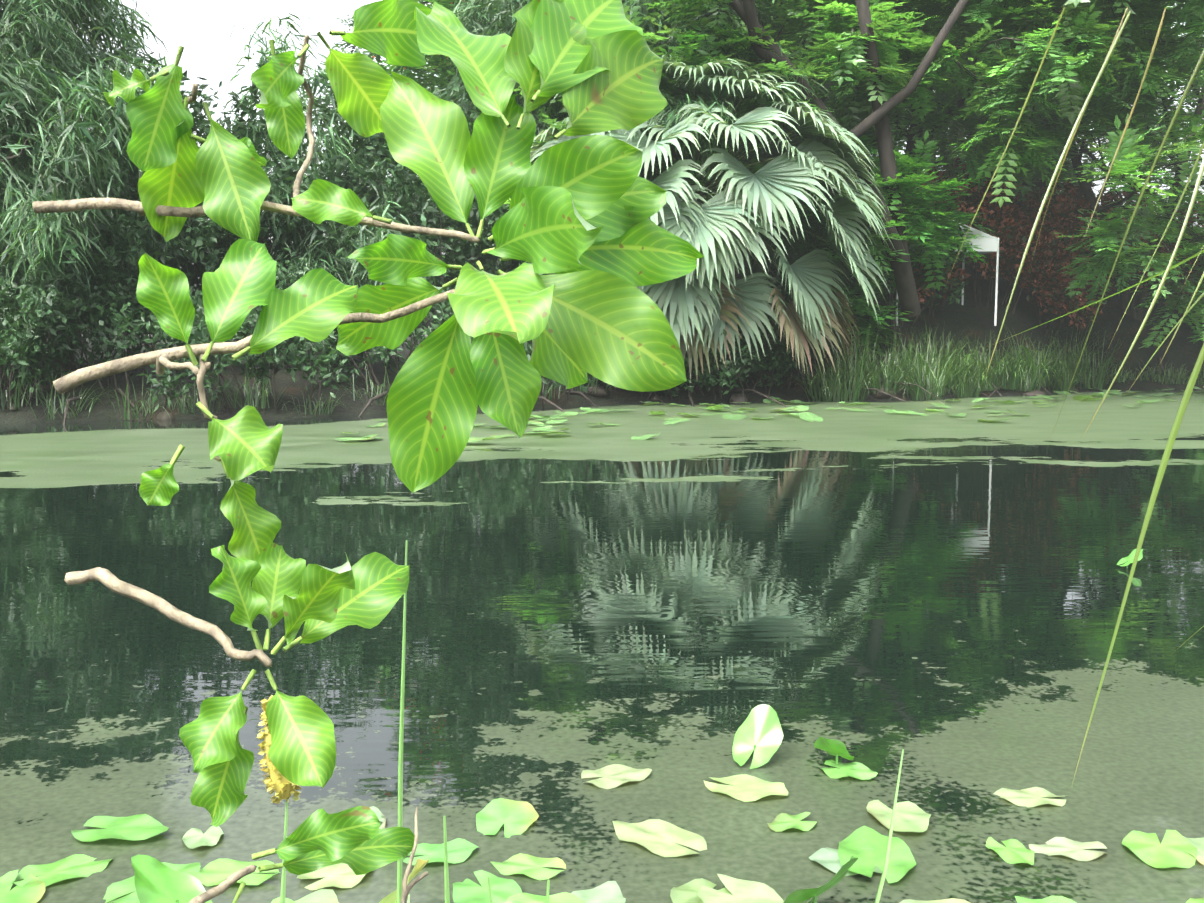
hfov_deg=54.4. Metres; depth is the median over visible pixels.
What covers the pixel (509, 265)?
tree
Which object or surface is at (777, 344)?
bush
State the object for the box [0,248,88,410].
bank bush
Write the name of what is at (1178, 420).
stems
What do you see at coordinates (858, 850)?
lily pads
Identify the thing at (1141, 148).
bank tree
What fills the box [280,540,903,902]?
sedge stems
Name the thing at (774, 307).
bank bush
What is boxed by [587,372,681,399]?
bush
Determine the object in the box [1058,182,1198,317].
copper shrub
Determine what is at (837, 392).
shore grass
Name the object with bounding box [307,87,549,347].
tree
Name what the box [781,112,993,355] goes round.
ferny sapling
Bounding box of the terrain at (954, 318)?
[0,258,1203,422]
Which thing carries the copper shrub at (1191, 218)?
on the terrain at (954, 318)
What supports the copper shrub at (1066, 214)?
on the terrain at (954, 318)
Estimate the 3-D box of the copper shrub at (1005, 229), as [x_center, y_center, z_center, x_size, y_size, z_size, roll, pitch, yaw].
[9.324,-5.118,28.089,4.946,3.849,3.917,0,6,-2]
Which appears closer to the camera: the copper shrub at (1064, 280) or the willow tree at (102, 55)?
the willow tree at (102, 55)
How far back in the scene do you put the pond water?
5.08 m
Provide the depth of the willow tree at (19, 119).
17.66 m
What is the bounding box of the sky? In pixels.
[2,0,1203,334]
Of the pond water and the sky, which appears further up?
the sky
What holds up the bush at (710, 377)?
on the terrain at (954, 318)
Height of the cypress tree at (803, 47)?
19.137 m
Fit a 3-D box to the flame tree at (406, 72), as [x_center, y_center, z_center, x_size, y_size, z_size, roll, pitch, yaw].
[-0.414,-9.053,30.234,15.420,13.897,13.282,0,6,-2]
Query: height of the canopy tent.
2.600 m
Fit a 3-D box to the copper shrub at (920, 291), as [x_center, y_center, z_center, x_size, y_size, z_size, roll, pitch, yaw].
[7.607,-4.670,27.424,4.770,3.686,2.677,-6,8,-45]
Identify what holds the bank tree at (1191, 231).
on the terrain at (954, 318)
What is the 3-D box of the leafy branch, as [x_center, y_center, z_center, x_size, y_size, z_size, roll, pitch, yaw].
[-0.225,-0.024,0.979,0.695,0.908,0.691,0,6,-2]
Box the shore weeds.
[1066,359,1203,384]
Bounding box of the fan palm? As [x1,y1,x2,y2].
[505,40,892,381]
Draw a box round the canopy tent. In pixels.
[896,215,998,325]
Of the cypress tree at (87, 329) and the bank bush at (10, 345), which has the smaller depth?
the bank bush at (10, 345)
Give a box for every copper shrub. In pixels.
[883,161,1003,276]
[887,179,1004,326]
[924,161,1085,316]
[926,152,1087,283]
[957,185,1122,337]
[1004,179,1140,220]
[1015,180,1098,279]
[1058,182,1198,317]
[1101,192,1203,305]
[1173,202,1203,324]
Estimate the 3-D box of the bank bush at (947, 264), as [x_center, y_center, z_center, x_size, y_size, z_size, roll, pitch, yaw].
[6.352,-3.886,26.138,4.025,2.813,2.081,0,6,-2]
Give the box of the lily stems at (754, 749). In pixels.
[176,561,1127,902]
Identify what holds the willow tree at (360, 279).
on the terrain at (954, 318)
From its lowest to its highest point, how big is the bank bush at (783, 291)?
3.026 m
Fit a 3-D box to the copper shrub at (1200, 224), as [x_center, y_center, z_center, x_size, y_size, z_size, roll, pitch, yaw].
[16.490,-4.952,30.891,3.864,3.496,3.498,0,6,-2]
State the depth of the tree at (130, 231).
20.13 m
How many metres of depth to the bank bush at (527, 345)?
21.12 m
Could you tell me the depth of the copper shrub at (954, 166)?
29.75 m
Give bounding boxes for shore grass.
[0,354,610,419]
[771,315,1131,401]
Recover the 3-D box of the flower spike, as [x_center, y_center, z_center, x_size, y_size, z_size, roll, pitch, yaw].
[-0.312,0.287,1.133,0.044,0.102,0.045,0,6,-2]
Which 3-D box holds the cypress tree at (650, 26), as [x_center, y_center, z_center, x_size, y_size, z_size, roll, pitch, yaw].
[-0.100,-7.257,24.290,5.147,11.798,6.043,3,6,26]
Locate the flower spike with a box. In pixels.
[256,695,300,803]
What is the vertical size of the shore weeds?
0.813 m
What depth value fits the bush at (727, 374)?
22.47 m
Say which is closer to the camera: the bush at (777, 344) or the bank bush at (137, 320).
the bank bush at (137, 320)
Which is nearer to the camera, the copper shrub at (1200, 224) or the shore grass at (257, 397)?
the shore grass at (257, 397)
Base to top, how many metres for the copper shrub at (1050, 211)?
3.576 m
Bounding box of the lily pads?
[0,386,1203,902]
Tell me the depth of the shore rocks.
22.69 m
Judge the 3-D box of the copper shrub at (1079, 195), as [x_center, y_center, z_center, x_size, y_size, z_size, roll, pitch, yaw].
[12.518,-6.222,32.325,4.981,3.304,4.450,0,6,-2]
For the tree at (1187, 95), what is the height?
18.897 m
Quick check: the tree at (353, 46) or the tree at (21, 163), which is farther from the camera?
the tree at (353, 46)
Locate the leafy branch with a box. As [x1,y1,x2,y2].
[33,0,703,902]
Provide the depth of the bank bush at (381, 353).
20.58 m
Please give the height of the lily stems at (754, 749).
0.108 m
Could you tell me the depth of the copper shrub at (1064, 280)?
28.41 m
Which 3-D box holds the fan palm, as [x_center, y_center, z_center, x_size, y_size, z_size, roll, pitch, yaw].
[1.947,-4.718,23.933,8.038,7.061,8.046,0,6,-2]
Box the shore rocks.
[8,384,1202,418]
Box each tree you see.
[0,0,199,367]
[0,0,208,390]
[2,1,113,346]
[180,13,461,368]
[299,0,870,325]
[307,87,549,347]
[328,1,909,331]
[400,0,1203,317]
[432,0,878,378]
[472,0,716,303]
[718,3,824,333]
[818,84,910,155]
[873,0,1203,347]
[904,4,1203,204]
[1120,115,1203,325]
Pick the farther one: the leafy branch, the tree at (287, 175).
the tree at (287, 175)
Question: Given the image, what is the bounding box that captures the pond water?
[0,389,1203,902]
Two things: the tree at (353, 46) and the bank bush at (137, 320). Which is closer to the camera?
the bank bush at (137, 320)
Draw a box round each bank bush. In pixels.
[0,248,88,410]
[11,241,214,411]
[136,248,354,413]
[318,276,473,392]
[471,339,597,407]
[716,263,806,362]
[768,246,894,365]
[854,218,977,337]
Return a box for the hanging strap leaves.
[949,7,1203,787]
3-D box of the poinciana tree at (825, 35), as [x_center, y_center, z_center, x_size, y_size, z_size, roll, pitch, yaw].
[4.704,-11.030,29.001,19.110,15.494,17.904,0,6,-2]

